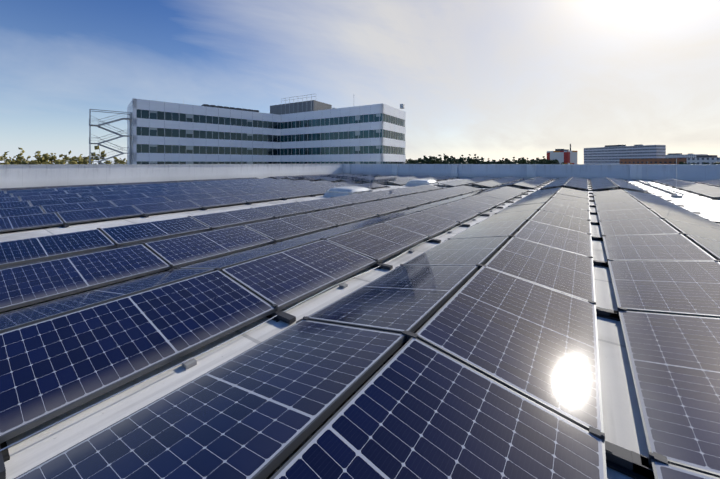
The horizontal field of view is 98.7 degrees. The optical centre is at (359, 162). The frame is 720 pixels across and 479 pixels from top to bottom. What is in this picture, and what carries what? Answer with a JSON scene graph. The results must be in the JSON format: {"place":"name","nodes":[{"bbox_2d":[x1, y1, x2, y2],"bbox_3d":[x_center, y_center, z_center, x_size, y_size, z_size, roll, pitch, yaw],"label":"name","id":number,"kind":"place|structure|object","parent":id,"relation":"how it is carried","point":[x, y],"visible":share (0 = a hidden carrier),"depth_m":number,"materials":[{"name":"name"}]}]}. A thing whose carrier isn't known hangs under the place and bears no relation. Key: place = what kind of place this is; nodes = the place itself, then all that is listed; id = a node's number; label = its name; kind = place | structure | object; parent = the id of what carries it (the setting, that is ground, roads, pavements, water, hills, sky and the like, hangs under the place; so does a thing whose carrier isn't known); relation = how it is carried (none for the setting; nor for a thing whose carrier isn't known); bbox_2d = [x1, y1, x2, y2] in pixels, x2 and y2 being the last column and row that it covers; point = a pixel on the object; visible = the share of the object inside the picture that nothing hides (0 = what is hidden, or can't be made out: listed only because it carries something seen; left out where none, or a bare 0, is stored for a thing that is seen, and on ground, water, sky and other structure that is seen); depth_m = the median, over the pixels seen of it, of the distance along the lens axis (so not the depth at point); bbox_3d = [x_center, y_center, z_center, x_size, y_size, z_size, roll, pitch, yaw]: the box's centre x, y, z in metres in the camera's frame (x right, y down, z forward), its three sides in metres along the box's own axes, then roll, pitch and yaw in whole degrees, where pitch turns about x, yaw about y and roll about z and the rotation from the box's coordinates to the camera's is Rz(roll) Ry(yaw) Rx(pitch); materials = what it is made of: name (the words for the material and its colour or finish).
{"place":"outdoors","nodes":[
{"label":"outdoors","id":0,"kind":"place"},
{"bbox_2d":[127,94,405,163],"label":"office building","id":1,"kind":"structure","parent":0,"point":[311,131],"depth_m":72.04,"materials":[{"name":"glass"},{"name":"metal"}]},
{"bbox_2d":[0,178,719,478],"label":"roof deck","id":2,"kind":"structure","parent":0,"point":[623,424],"depth_m":2.28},
{"bbox_2d":[0,195,520,450],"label":"mounting rail","id":3,"kind":"object","parent":2,"relation":"on","point":[189,363],"visible":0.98,"depth_m":2.16,"materials":[{"name":"metal"}]},
{"bbox_2d":[323,186,372,196],"bbox_3d":[-0.504,1.342,14.794,1.800,0.456,1.800,0,0,36],"label":"skylight","id":4,"kind":"object","parent":2,"relation":"on","point":[341,191],"visible":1,"depth_m":14.29,"materials":[{"name":"plastic"}]},
{"bbox_2d":[0,173,719,478],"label":"solar modules","id":5,"kind":"object","parent":2,"relation":"on","point":[492,371],"visible":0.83,"depth_m":2.34,"materials":[{"name":"blue glass"}]},
{"bbox_2d":[0,174,719,478],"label":"mounting brackets","id":6,"kind":"object","parent":2,"relation":"on","point":[629,463],"visible":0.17,"depth_m":2.72,"materials":[{"name":"metal"}]},
{"bbox_2d":[405,179,437,185],"bbox_3d":[4.345,1.342,21.407,1.800,0.456,1.800,0,0,36],"label":"skylight","id":7,"kind":"object","parent":2,"relation":"on","point":[416,182],"visible":0.96,"depth_m":20.86,"materials":[{"name":"plastic"}]},
{"bbox_2d":[365,174,701,195],"bbox_3d":[22.266,1.418,14.730,71.400,0.317,14.974,0,0,36],"label":"cable tray","id":8,"kind":"object","parent":2,"relation":"on","point":[665,190],"visible":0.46,"depth_m":22.35,"materials":[{"name":"metal"}]},
{"bbox_2d":[671,157,681,197],"bbox_3d":[12.643,0.578,12.346,0.340,1.597,0.331,0,0,36],"label":"lightning rod","id":9,"kind":"object","parent":2,"relation":"on","point":[676,196],"visible":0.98,"depth_m":12.34,"materials":[{"name":"metal"}]},
{"bbox_2d":[0,0,719,163],"label":"sky","id":10,"kind":"structure","parent":0,"point":[496,80],"materials":[{"name":"blue"}]},
{"bbox_2d":[620,158,686,163],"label":"brown hall","id":11,"kind":"structure","parent":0,"point":[652,161],"depth_m":243.28,"materials":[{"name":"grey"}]},
{"bbox_2d":[666,153,707,157],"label":"white block","id":12,"kind":"structure","parent":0,"point":[674,155],"depth_m":497.62,"materials":[{"name":"grey"}]},
{"bbox_2d":[696,155,716,157],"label":"block","id":13,"kind":"structure","parent":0,"point":[706,156],"depth_m":291.76,"materials":[{"name":"grey"}]},
{"bbox_3d":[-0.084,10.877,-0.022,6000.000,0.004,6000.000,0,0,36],"label":"ground","id":14,"kind":"structure","parent":0,"visible":0},
{"bbox_2d":[0,151,30,163],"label":"tree","id":15,"kind":"object","parent":14,"relation":"on","point":[4,157],"visible":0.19,"depth_m":96.45,"materials":[{"name":"green plant"}]},
{"bbox_2d":[7,156,37,164],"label":"tree","id":16,"kind":"object","parent":14,"relation":"on","point":[32,161],"visible":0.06,"depth_m":91.95,"materials":[{"name":"green plant"}]},
{"bbox_2d":[0,147,49,164],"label":"tree","id":17,"kind":"object","parent":14,"relation":"on","point":[44,159],"visible":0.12,"depth_m":93.29,"materials":[{"name":"green plant"}]},
{"bbox_2d":[3,151,60,164],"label":"tree","id":18,"kind":"object","parent":14,"relation":"on","point":[52,159],"visible":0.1,"depth_m":95.14,"materials":[{"name":"green plant"}]},
{"bbox_2d":[34,150,97,164],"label":"tree","id":19,"kind":"object","parent":14,"relation":"on","point":[57,161],"visible":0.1,"depth_m":93.21,"materials":[{"name":"green plant"}]},
{"bbox_2d":[67,145,124,163],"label":"tree","id":20,"kind":"object","parent":14,"relation":"on","point":[80,160],"visible":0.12,"depth_m":86.31,"materials":[{"name":"green plant"}]},
{"bbox_2d":[89,109,131,163],"bbox_3d":[-49.516,0.959,61.451,6.604,22.379,2.708,0,0,-41],"label":"escape stair","id":21,"kind":"object","parent":14,"relation":"on","point":[99,125],"visible":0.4,"depth_m":61.01,"materials":[{"name":"metal"}]},
{"bbox_2d":[408,159,428,163],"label":"tree","id":22,"kind":"object","parent":14,"relation":"on","point":[424,161],"visible":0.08,"depth_m":203.40,"materials":[{"name":"green plant"}]},
{"bbox_2d":[407,156,436,163],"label":"tree","id":23,"kind":"object","parent":14,"relation":"on","point":[420,159],"visible":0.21,"depth_m":206.40,"materials":[{"name":"green plant"}]},
{"bbox_2d":[415,157,435,163],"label":"tree","id":24,"kind":"object","parent":14,"relation":"on","point":[426,158],"visible":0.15,"depth_m":199.94,"materials":[{"name":"green plant"}]},
{"bbox_2d":[431,155,452,163],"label":"tree","id":25,"kind":"object","parent":14,"relation":"on","point":[438,161],"visible":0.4,"depth_m":196.05,"materials":[{"name":"green plant"}]},
{"bbox_2d":[443,157,467,163],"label":"tree","id":26,"kind":"object","parent":14,"relation":"on","point":[456,160],"visible":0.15,"depth_m":204.11,"materials":[{"name":"green plant"}]},
{"bbox_2d":[447,157,472,163],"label":"tree","id":27,"kind":"object","parent":14,"relation":"on","point":[464,159],"visible":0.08,"depth_m":204.03,"materials":[{"name":"green plant"}]},
{"bbox_2d":[458,154,481,163],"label":"tree","id":28,"kind":"object","parent":14,"relation":"on","point":[473,161],"visible":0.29,"depth_m":220.78,"materials":[{"name":"green plant"}]},
{"bbox_2d":[481,157,495,163],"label":"tree","id":29,"kind":"object","parent":14,"relation":"on","point":[488,162],"visible":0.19,"depth_m":239.76,"materials":[{"name":"green plant"}]},
{"bbox_2d":[510,157,534,163],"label":"tree","id":30,"kind":"object","parent":14,"relation":"on","point":[523,160],"visible":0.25,"depth_m":204.95,"materials":[{"name":"green plant"}]},
{"bbox_2d":[529,158,543,163],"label":"tree","id":31,"kind":"object","parent":14,"relation":"on","point":[539,161],"visible":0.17,"depth_m":226.76,"materials":[{"name":"green plant"}]},
{"bbox_2d":[531,158,559,163],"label":"tree","id":32,"kind":"object","parent":14,"relation":"on","point":[556,161],"visible":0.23,"depth_m":235.95,"materials":[{"name":"green plant"}]},
{"bbox_2d":[547,149,576,163],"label":"building","id":33,"kind":"structure","parent":14,"relation":"on","point":[566,156],"depth_m":317.04,"materials":[{"name":"grey"}]},
{"bbox_2d":[584,144,665,163],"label":"long office","id":34,"kind":"structure","parent":14,"relation":"on","point":[610,154],"depth_m":366.36,"materials":[{"name":"grey"}]},
{"bbox_2d":[687,157,719,163],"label":"building","id":35,"kind":"structure","parent":14,"relation":"on","point":[702,160],"depth_m":209.65,"materials":[{"name":"grey"}]},
{"bbox_3d":[5.441,6.334,-8.147,73.280,9.090,73.230,0,0,36],"label":"hall body","id":36,"kind":"object","parent":14,"relation":"on","visible":0},
{"bbox_2d":[0,164,719,187],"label":"parapet walls","id":37,"kind":"structure","parent":36,"relation":"on","point":[20,176],"depth_m":25.65,"materials":[{"name":"white"}]}
]}

